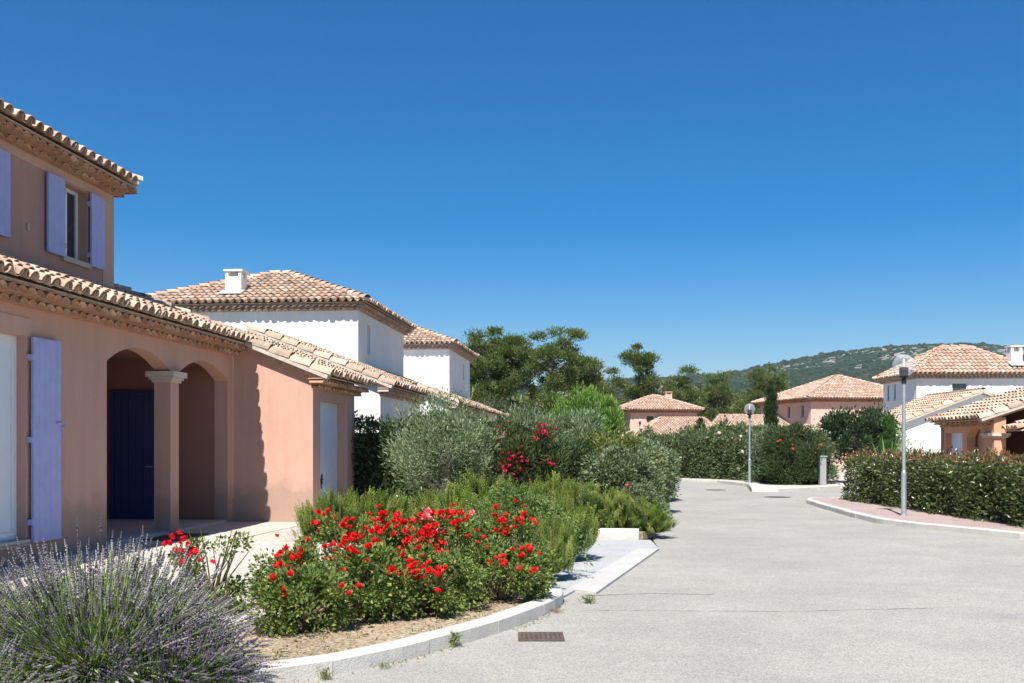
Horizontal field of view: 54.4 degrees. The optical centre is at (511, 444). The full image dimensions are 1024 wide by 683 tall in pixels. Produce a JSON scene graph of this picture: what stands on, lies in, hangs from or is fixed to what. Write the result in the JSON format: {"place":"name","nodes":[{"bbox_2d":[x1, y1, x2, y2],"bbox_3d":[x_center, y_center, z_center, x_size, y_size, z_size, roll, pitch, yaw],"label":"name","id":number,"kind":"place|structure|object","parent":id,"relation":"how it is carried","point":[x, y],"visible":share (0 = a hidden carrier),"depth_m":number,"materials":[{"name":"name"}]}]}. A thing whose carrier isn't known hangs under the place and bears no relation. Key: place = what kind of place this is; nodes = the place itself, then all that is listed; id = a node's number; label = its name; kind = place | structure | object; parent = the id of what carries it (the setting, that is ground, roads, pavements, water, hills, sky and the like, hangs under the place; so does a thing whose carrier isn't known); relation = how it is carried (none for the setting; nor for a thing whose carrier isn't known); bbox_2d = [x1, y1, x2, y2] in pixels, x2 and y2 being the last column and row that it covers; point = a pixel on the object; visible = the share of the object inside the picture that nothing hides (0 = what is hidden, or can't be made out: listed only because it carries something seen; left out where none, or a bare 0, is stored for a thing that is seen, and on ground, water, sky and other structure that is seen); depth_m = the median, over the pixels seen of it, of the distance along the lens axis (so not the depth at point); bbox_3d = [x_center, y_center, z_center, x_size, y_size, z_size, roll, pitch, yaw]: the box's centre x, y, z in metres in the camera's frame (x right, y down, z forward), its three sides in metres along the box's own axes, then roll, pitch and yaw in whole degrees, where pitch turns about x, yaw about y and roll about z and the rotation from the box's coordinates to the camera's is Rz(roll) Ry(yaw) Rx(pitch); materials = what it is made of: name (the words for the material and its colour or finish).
{"place":"outdoors","nodes":[
{"label":"outdoors","id":0,"kind":"place"},
{"bbox_2d":[0,522,299,589],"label":"path","id":1,"kind":"structure","parent":0,"point":[253,528],"depth_m":14.67,"materials":[{"name":"concrete"}]},
{"bbox_2d":[143,533,208,540],"bbox_3d":[-5.159,1.416,15.344,0.570,0.012,1.100,0,0,6],"label":"door mat","id":2,"kind":"object","parent":1,"relation":"on","point":[167,537],"depth_m":15.32,"materials":[{"name":"plastic"}]},
{"bbox_2d":[1,526,530,632],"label":"driveway","id":3,"kind":"structure","parent":0,"point":[270,541],"depth_m":12.66,"materials":[{"name":"concrete"}]},
{"bbox_2d":[0,98,375,568],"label":"pink house","id":4,"kind":"structure","parent":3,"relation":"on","point":[128,412],"depth_m":15.38,"materials":[{"name":"paint"}]},
{"bbox_2d":[0,333,30,549],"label":"window","id":5,"kind":"structure","parent":4,"relation":"in","point":[8,343],"depth_m":11.82,"materials":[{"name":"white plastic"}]},
{"bbox_2d":[65,188,77,258],"bbox_3d":[-6.710,-3.310,14.918,0.065,1.080,0.690,0,0,6],"label":"window","id":6,"kind":"structure","parent":4,"relation":"in","point":[71,199],"depth_m":15.12,"materials":[{"name":"white plastic"}]},
{"bbox_2d":[109,389,153,518],"bbox_3d":[-6.947,0.173,18.378,1.000,2.385,0.109,0,0,6],"label":"front door","id":7,"kind":"structure","parent":4,"relation":"in","point":[131,412],"depth_m":18.39,"materials":[{"name":"blue paint"}]},
{"bbox_2d":[320,401,336,510],"bbox_3d":[-3.745,0.325,19.817,0.091,2.366,1.940,0,0,6],"label":"garage door","id":8,"kind":"structure","parent":4,"relation":"in","point":[328,411],"depth_m":20.13,"materials":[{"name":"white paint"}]},
{"bbox_2d":[460,483,540,542],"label":"rosemary bush","id":9,"kind":"object","parent":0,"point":[468,500],"visible":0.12,"depth_m":14.16,"materials":[{"name":"green plant"}]},
{"bbox_2d":[0,0,1023,385],"label":"sky","id":10,"kind":"structure","parent":0,"point":[711,186],"materials":[{"name":"blue"}]},
{"bbox_2d":[546,540,657,597],"bbox_3d":[0.900,1.593,13.450,2.800,0.030,6.200,0,0,0],"label":"parking bay","id":11,"kind":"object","parent":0,"point":[604,553],"visible":0.39,"depth_m":13.83,"materials":[{"name":"grey concrete"}]},
{"bbox_2d":[639,531,653,539],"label":"verge","id":12,"kind":"structure","parent":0,"point":[643,535],"depth_m":16.84,"materials":[{"name":"soil"}]},
{"bbox_2d":[284,484,371,542],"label":"rosemary bush","id":13,"kind":"object","parent":12,"relation":"on","point":[322,504],"visible":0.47,"depth_m":14.73,"materials":[{"name":"green plant"}]},
{"bbox_2d":[333,486,424,543],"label":"rosemary bush","id":14,"kind":"object","parent":12,"relation":"on","point":[393,503],"visible":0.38,"depth_m":14.63,"materials":[{"name":"green plant"}]},
{"bbox_2d":[350,410,515,510],"bbox_3d":[-1.785,0.381,21.673,4.265,2.428,2.380,0,0,0],"label":"hedge","id":15,"kind":"object","parent":12,"relation":"on","point":[369,469],"visible":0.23,"depth_m":21.27,"materials":[{"name":"green plant"}]},
{"bbox_2d":[396,481,479,539],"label":"rosemary bush","id":16,"kind":"object","parent":12,"relation":"on","point":[434,501],"visible":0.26,"depth_m":15.24,"materials":[{"name":"green plant"}]},
{"bbox_2d":[378,385,508,503],"bbox_3d":[-1.252,0.172,18.576,2.425,2.674,2.291,0,0,0],"label":"olive tree","id":17,"kind":"object","parent":12,"relation":"on","point":[451,440],"visible":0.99,"depth_m":18.41,"materials":[{"name":"green plant"}]},
{"bbox_2d":[440,466,538,512],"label":"rosemary bush","id":18,"kind":"object","parent":12,"relation":"on","point":[476,487],"visible":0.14,"depth_m":15.61,"materials":[{"name":"green plant"}]},
{"bbox_2d":[471,409,572,495],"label":"oleander bush","id":19,"kind":"object","parent":12,"relation":"on","point":[525,454],"visible":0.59,"depth_m":19.23,"materials":[{"name":"green plant"}]},
{"bbox_2d":[501,398,561,443],"bbox_3d":[0.477,0.100,27.486,2.404,2.865,2.367,0,0,30],"label":"olive tree","id":20,"kind":"object","parent":12,"relation":"on","point":[537,418],"visible":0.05,"depth_m":27.05,"materials":[{"name":"green plant"}]},
{"bbox_2d":[469,435,596,497],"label":"hedge","id":21,"kind":"object","parent":12,"relation":"on","point":[572,470],"visible":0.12,"depth_m":21.28,"materials":[{"name":"green plant"}]},
{"bbox_2d":[519,470,597,518],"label":"rosemary bush","id":22,"kind":"object","parent":12,"relation":"on","point":[547,487],"visible":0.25,"depth_m":17.44,"materials":[{"name":"green plant"}]},
{"bbox_2d":[526,489,602,555],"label":"rosemary bush","id":23,"kind":"object","parent":12,"relation":"on","point":[582,519],"visible":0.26,"depth_m":13.45,"materials":[{"name":"green plant"}]},
{"bbox_2d":[543,402,608,452],"bbox_3d":[1.700,0.163,26.904,2.046,2.696,1.985,0,0,0],"label":"olive tree","id":24,"kind":"object","parent":12,"relation":"on","point":[573,427],"visible":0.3,"depth_m":26.73,"materials":[{"name":"green plant"}]},
{"bbox_2d":[546,381,629,444],"bbox_3d":[2.292,-0.276,31.524,2.826,3.585,2.945,0,0,0],"label":"conifer","id":25,"kind":"object","parent":12,"relation":"on","point":[590,398],"visible":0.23,"depth_m":31.03,"materials":[{"name":"green plant"}]},
{"bbox_2d":[563,480,636,527],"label":"rosemary bush","id":26,"kind":"object","parent":12,"relation":"on","point":[611,493],"visible":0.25,"depth_m":17.28,"materials":[{"name":"green plant"}]},
{"bbox_2d":[561,425,668,497],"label":"shrub","id":27,"kind":"object","parent":12,"relation":"on","point":[597,440],"visible":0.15,"depth_m":22.24,"materials":[{"name":"green plant"}]},
{"bbox_2d":[577,440,669,511],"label":"shrub","id":28,"kind":"object","parent":12,"relation":"on","point":[620,466],"visible":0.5,"depth_m":19.02,"materials":[{"name":"green plant"}]},
{"bbox_2d":[590,489,661,527],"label":"rosemary bush","id":29,"kind":"object","parent":12,"relation":"on","point":[618,519],"visible":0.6,"depth_m":17.13,"materials":[{"name":"green plant"}]},
{"bbox_2d":[617,478,671,521],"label":"shrub","id":30,"kind":"object","parent":12,"relation":"on","point":[645,491],"visible":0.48,"depth_m":18.16,"materials":[{"name":"green plant"}]},
{"bbox_2d":[624,504,679,532],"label":"rosemary bush","id":31,"kind":"object","parent":12,"relation":"on","point":[649,523],"visible":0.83,"depth_m":16.90,"materials":[{"name":"green plant"}]},
{"bbox_2d":[626,437,681,507],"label":"shrub","id":32,"kind":"object","parent":12,"relation":"on","point":[673,469],"visible":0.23,"depth_m":23.03,"materials":[{"name":"green plant"}]},
{"bbox_2d":[655,441,683,496],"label":"shrub","id":33,"kind":"object","parent":12,"relation":"on","point":[677,476],"visible":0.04,"depth_m":28.20,"materials":[{"name":"green plant"}]},
{"bbox_2d":[292,481,1023,682],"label":"road","id":34,"kind":"structure","parent":0,"point":[965,592],"depth_m":9.45,"materials":[{"name":"grey asphalt"}]},
{"bbox_2d":[316,667,334,680],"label":"weed","id":35,"kind":"object","parent":34,"relation":"on","point":[324,672],"visible":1,"depth_m":6.77,"materials":[{"name":"green plant"}]},
{"bbox_2d":[231,588,562,682],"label":"kerb","id":36,"kind":"structure","parent":34,"relation":"on","point":[340,662],"depth_m":7.44,"materials":[{"name":"concrete"}]},
{"bbox_2d":[446,628,462,647],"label":"weed","id":37,"kind":"object","parent":34,"relation":"on","point":[455,639],"visible":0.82,"depth_m":7.86,"materials":[{"name":"green plant"}]},
{"bbox_2d":[518,632,564,640],"bbox_3d":[0.240,1.593,8.280,0.380,0.011,0.360,0,0,0],"label":"drain grate","id":38,"kind":"object","parent":34,"relation":"on","point":[540,636],"visible":1,"depth_m":8.26,"materials":[{"name":"metal"}]},
{"bbox_2d":[569,548,658,594],"bbox_3d":[1.403,1.587,12.934,0.348,0.030,4.724,0,0,16],"label":"edge strip","id":39,"kind":"object","parent":34,"relation":"on","point":[596,583],"visible":0.93,"depth_m":12.27,"materials":[{"name":"concrete"}]},
{"bbox_2d":[675,478,844,491],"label":"kerb","id":40,"kind":"structure","parent":34,"relation":"on","point":[752,487],"depth_m":35.73,"materials":[{"name":"concrete"}]},
{"bbox_2d":[807,497,1023,539],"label":"kerb","id":41,"kind":"structure","parent":34,"relation":"on","point":[936,527],"depth_m":19.05,"materials":[{"name":"concrete"}]},
{"bbox_2d":[925,386,1023,471],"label":"orange house","id":42,"kind":"structure","parent":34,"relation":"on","point":[994,421],"depth_m":28.46,"materials":[{"name":"paint"}]},
{"bbox_2d":[951,433,961,455],"bbox_3d":[13.225,0.625,29.360,0.050,1.950,1.120,0,0,0],"label":"door","id":43,"kind":"structure","parent":42,"relation":"in","point":[956,438],"depth_m":29.58,"materials":[{"name":"white paint"}]},
{"bbox_2d":[478,344,1023,402],"bbox_3d":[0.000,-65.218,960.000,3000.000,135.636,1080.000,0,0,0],"label":"hills","id":44,"kind":"structure","parent":0,"point":[858,368],"depth_m":1030.32,"materials":[{"name":"green plant"}]},
{"bbox_2d":[480,342,1023,403],"bbox_3d":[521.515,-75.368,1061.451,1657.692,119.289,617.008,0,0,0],"label":"hill scrub","id":45,"kind":"object","parent":44,"relation":"on","point":[865,364],"visible":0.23,"depth_m":1041.84,"materials":[{"name":"green plant"}]},
{"bbox_2d":[684,470,858,487],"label":"pavement","id":46,"kind":"structure","parent":0,"point":[771,485],"depth_m":37.53,"materials":[{"name":"concrete"}]},
{"bbox_2d":[673,422,710,442],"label":"garden tree","id":47,"kind":"object","parent":46,"relation":"on","point":[696,430],"visible":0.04,"depth_m":54.61,"materials":[{"name":"green plant"}]},
{"bbox_2d":[636,417,784,480],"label":"hedge","id":48,"kind":"object","parent":46,"relation":"on","point":[714,453],"visible":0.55,"depth_m":43.88,"materials":[{"name":"green plant"}]},
{"bbox_2d":[712,414,751,442],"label":"garden tree","id":49,"kind":"object","parent":46,"relation":"on","point":[721,423],"visible":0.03,"depth_m":56.02,"materials":[{"name":"green plant"}]},
{"bbox_2d":[747,405,751,482],"bbox_3d":[9.280,-0.058,38.900,0.430,3.115,0.430,0,0,0],"label":"street lamp","id":50,"kind":"object","parent":46,"relation":"on","point":[749,412],"visible":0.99,"depth_m":38.87,"materials":[{"name":"metal"}]},
{"bbox_2d":[763,380,778,427],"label":"cypress tree","id":51,"kind":"object","parent":46,"relation":"on","point":[771,407],"visible":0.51,"depth_m":56.82,"materials":[{"name":"green plant"}]},
{"bbox_2d":[740,418,824,483],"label":"hedge","id":52,"kind":"object","parent":46,"relation":"on","point":[759,477],"visible":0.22,"depth_m":39.33,"materials":[{"name":"green plant"}]},
{"bbox_2d":[756,421,831,484],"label":"oleander bush","id":53,"kind":"object","parent":46,"relation":"on","point":[791,456],"visible":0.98,"depth_m":37.06,"materials":[{"name":"green plant"}]},
{"bbox_2d":[818,456,826,484],"bbox_3d":[11.470,0.950,36.810,0.280,1.100,0.280,0,0,0],"label":"gate post","id":54,"kind":"object","parent":46,"relation":"on","point":[822,473],"visible":1,"depth_m":36.70,"materials":[{"name":"grey paint"}]},
{"bbox_2d":[807,428,839,483],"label":"shrub","id":55,"kind":"object","parent":46,"relation":"on","point":[831,470],"visible":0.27,"depth_m":38.05,"materials":[{"name":"green plant"}]},
{"bbox_2d":[816,405,901,482],"bbox_3d":[13.297,-0.007,39.009,3.072,3.266,2.848,0,0,-30],"label":"fig tree","id":56,"kind":"object","parent":46,"relation":"on","point":[857,432],"visible":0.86,"depth_m":38.46,"materials":[{"name":"green plant"}]},
{"bbox_2d":[863,401,901,452],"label":"fig tree","id":57,"kind":"object","parent":46,"relation":"on","point":[882,413],"visible":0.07,"depth_m":40.19,"materials":[{"name":"green plant"}]},
{"bbox_2d":[878,413,899,451],"bbox_3d":[14.434,0.166,38.195,0.908,2.876,0.812,0,0,38],"label":"cypress tree","id":58,"kind":"object","parent":46,"relation":"on","point":[888,425],"visible":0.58,"depth_m":38.08,"materials":[{"name":"green plant"}]},
{"bbox_2d":[896,421,915,448],"bbox_3d":[14.620,0.290,36.958,0.731,2.421,0.746,0,0,32],"label":"sapling","id":59,"kind":"object","parent":46,"relation":"on","point":[899,433],"visible":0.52,"depth_m":36.97,"materials":[{"name":"green plant"}]},
{"bbox_2d":[813,498,1023,531],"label":"pavement","id":60,"kind":"structure","parent":0,"point":[882,510],"depth_m":21.14,"materials":[{"name":"concrete"}]},
{"bbox_2d":[899,354,915,515],"bbox_3d":[8.300,-0.207,21.100,0.470,3.415,0.470,0,0,0],"label":"street lamp","id":61,"kind":"object","parent":60,"relation":"on","point":[903,373],"visible":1,"depth_m":21.07,"materials":[{"name":"metal"}]},
{"bbox_2d":[847,498,1022,525],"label":"garden soil","id":62,"kind":"structure","parent":0,"point":[966,516],"depth_m":19.67,"materials":[{"name":"brown soil"}]},
{"bbox_2d":[835,443,1023,527],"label":"hedge","id":63,"kind":"object","parent":62,"relation":"on","point":[987,486],"visible":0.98,"depth_m":21.44,"materials":[{"name":"green plant"}]},
{"bbox_3d":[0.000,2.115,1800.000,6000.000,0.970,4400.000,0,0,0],"label":"ground","id":64,"kind":"structure","parent":0,"visible":0},
{"bbox_2d":[145,269,435,433],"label":"white house","id":65,"kind":"structure","parent":64,"relation":"on","point":[356,331],"depth_m":29.90,"materials":[{"name":"paint"}]},
{"bbox_2d":[221,586,546,663],"bbox_3d":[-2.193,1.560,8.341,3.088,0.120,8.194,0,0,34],"label":"planting bed","id":66,"kind":"object","parent":64,"relation":"on","point":[395,628],"visible":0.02,"depth_m":7.96,"materials":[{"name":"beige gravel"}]},
{"bbox_2d":[0,557,47,610],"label":"lavender bush","id":67,"kind":"object","parent":66,"relation":"on","point":[3,597],"visible":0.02,"depth_m":6.48,"materials":[{"name":"purple plant"}]},
{"bbox_2d":[0,633,81,682],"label":"lavender bush","id":68,"kind":"object","parent":66,"relation":"on","point":[16,678],"visible":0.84,"depth_m":5.16,"materials":[{"name":"purple plant"}]},
{"bbox_2d":[0,516,288,682],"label":"lavender bush","id":69,"kind":"object","parent":66,"relation":"on","point":[44,620],"visible":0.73,"depth_m":5.73,"materials":[{"name":"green plant"}]},
{"bbox_2d":[62,589,281,682],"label":"lavender bush","id":70,"kind":"object","parent":66,"relation":"on","point":[179,658],"visible":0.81,"depth_m":5.60,"materials":[{"name":"purple plant"}]},
{"bbox_2d":[161,528,257,615],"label":"rose bush","id":71,"kind":"object","parent":66,"relation":"on","point":[194,552],"visible":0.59,"depth_m":8.48,"materials":[{"name":"green plant"}]},
{"bbox_2d":[243,534,337,607],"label":"rose bush","id":72,"kind":"object","parent":66,"relation":"on","point":[304,554],"visible":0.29,"depth_m":8.91,"materials":[{"name":"green plant"}]},
{"bbox_2d":[247,554,361,636],"bbox_3d":[-1.639,1.196,8.027,0.917,0.652,0.964,0,0,0],"label":"rose bush","id":73,"kind":"object","parent":66,"relation":"on","point":[303,607],"visible":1,"depth_m":7.92,"materials":[{"name":"green plant"}]},
{"bbox_2d":[282,504,411,589],"bbox_3d":[-1.567,1.058,9.893,1.286,0.937,1.236,0,0,0],"label":"rose bush","id":74,"kind":"object","parent":66,"relation":"on","point":[387,529],"visible":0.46,"depth_m":9.80,"materials":[{"name":"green plant"}]},
{"bbox_2d":[318,535,427,624],"bbox_3d":[-1.307,1.135,8.676,1.002,0.780,1.060,0,0,-29],"label":"rose bush","id":75,"kind":"object","parent":66,"relation":"on","point":[360,560],"visible":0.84,"depth_m":8.41,"materials":[{"name":"green plant"}]},
{"bbox_2d":[374,506,475,566],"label":"rose bush","id":76,"kind":"object","parent":66,"relation":"on","point":[415,516],"visible":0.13,"depth_m":11.11,"materials":[{"name":"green plant"}]},
{"bbox_2d":[372,502,488,587],"bbox_3d":[-0.779,1.046,9.990,1.219,0.964,1.034,0,0,-36],"label":"rose bush","id":77,"kind":"object","parent":66,"relation":"on","point":[455,527],"visible":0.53,"depth_m":9.75,"materials":[{"name":"red plant"}]},
{"bbox_2d":[378,525,487,618],"bbox_3d":[-0.729,1.120,8.889,1.036,0.811,1.146,0,0,0],"label":"rose bush","id":78,"kind":"object","parent":66,"relation":"on","point":[442,597],"visible":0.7,"depth_m":8.83,"materials":[{"name":"green plant"}]},
{"bbox_2d":[446,533,556,602],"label":"rose bush","id":79,"kind":"object","parent":66,"relation":"on","point":[522,574],"visible":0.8,"depth_m":9.50,"materials":[{"name":"green plant"}]},
{"bbox_2d":[456,498,563,582],"bbox_3d":[-0.022,1.044,10.728,1.032,0.963,1.106,0,0,-40],"label":"rose bush","id":80,"kind":"object","parent":66,"relation":"on","point":[502,528],"visible":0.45,"depth_m":10.53,"materials":[{"name":"green plant"}]},
{"bbox_2d":[463,480,598,566],"bbox_3d":[0.206,0.976,12.215,1.766,1.102,1.184,0,0,15],"label":"bush","id":81,"kind":"object","parent":66,"relation":"on","point":[532,504],"visible":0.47,"depth_m":12.16,"materials":[{"name":"green plant"}]},
{"bbox_2d":[515,510,582,573],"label":"rosemary bush","id":82,"kind":"object","parent":66,"relation":"on","point":[564,549],"visible":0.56,"depth_m":11.49,"materials":[{"name":"green plant"}]},
{"bbox_2d":[404,326,507,421],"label":"white house","id":83,"kind":"structure","parent":64,"relation":"on","point":[433,360],"depth_m":44.82,"materials":[{"name":"paint"}]},
{"bbox_2d":[461,328,509,404],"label":"pine tree","id":84,"kind":"object","parent":64,"relation":"on","point":[481,387],"visible":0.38,"depth_m":77.40,"materials":[{"name":"green plant"}]},
{"bbox_2d":[483,396,518,421],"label":"evergreen tree","id":85,"kind":"object","parent":64,"relation":"on","point":[497,407],"visible":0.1,"depth_m":57.55,"materials":[{"name":"green plant"}]},
{"bbox_2d":[467,324,539,409],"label":"pine tree","id":86,"kind":"object","parent":64,"relation":"on","point":[505,344],"visible":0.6,"depth_m":79.09,"materials":[{"name":"green plant"}]},
{"bbox_2d":[512,395,549,417],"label":"pine tree","id":87,"kind":"object","parent":64,"relation":"on","point":[542,410],"visible":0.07,"depth_m":85.61,"materials":[{"name":"green plant"}]},
{"bbox_2d":[502,325,600,415],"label":"pine tree","id":88,"kind":"object","parent":64,"relation":"on","point":[551,353],"visible":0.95,"depth_m":77.27,"materials":[{"name":"green plant"}]},
{"bbox_2d":[561,354,606,394],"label":"pine tree","id":89,"kind":"object","parent":64,"relation":"on","point":[594,379],"visible":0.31,"depth_m":79.34,"materials":[{"name":"green plant"}]},
{"bbox_2d":[579,365,632,404],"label":"pine tree","id":90,"kind":"object","parent":64,"relation":"on","point":[616,381],"visible":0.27,"depth_m":89.28,"materials":[{"name":"green plant"}]},
{"bbox_2d":[586,528,638,539],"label":"bay kerb","id":91,"kind":"structure","parent":64,"relation":"on","point":[618,533],"depth_m":16.66,"materials":[{"name":"concrete"}]},
{"bbox_2d":[507,385,756,419],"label":"woodland","id":92,"kind":"object","parent":64,"relation":"on","point":[526,396],"visible":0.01,"depth_m":115.65,"materials":[{"name":"green plant"}]},
{"bbox_2d":[614,342,662,399],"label":"pine tree","id":93,"kind":"object","parent":64,"relation":"on","point":[642,364],"visible":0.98,"depth_m":91.43,"materials":[{"name":"green plant"}]},
{"bbox_2d":[619,375,686,400],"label":"pine tree","id":94,"kind":"object","parent":64,"relation":"on","point":[668,385],"visible":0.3,"depth_m":91.29,"materials":[{"name":"green plant"}]},
{"bbox_2d":[617,392,710,441],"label":"pink house","id":95,"kind":"structure","parent":64,"relation":"on","point":[666,412],"depth_m":80.21,"materials":[{"name":"paint"}]},
{"bbox_2d":[655,364,709,415],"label":"pine tree","id":96,"kind":"object","parent":64,"relation":"on","point":[692,396],"visible":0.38,"depth_m":97.31,"materials":[{"name":"green plant"}]},
{"bbox_2d":[693,418,706,431],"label":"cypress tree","id":97,"kind":"object","parent":64,"relation":"on","point":[701,420],"visible":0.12,"depth_m":59.88,"materials":[{"name":"green plant"}]},
{"bbox_2d":[694,369,744,421],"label":"pine tree","id":98,"kind":"object","parent":64,"relation":"on","point":[717,396],"visible":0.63,"depth_m":103.05,"materials":[{"name":"green plant"}]},
{"bbox_2d":[729,366,791,413],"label":"pine tree","id":99,"kind":"object","parent":64,"relation":"on","point":[756,391],"visible":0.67,"depth_m":99.33,"materials":[{"name":"green plant"}]},
{"bbox_2d":[757,364,790,390],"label":"pine tree","id":100,"kind":"object","parent":64,"relation":"on","point":[775,369],"visible":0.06,"depth_m":104.05,"materials":[{"name":"green plant"}]},
{"bbox_2d":[707,375,882,468],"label":"pink house","id":101,"kind":"structure","parent":64,"relation":"on","point":[806,404],"depth_m":71.71,"materials":[{"name":"paint"}]},
{"bbox_2d":[872,344,1023,452],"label":"white house","id":102,"kind":"structure","parent":64,"relation":"on","point":[942,378],"depth_m":48.00,"materials":[{"name":"paint"}]},
{"bbox_2d":[952,383,966,390],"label":"window","id":103,"kind":"structure","parent":102,"relation":"in","point":[955,386],"depth_m":48.06,"materials":[{"name":"grey glass"}]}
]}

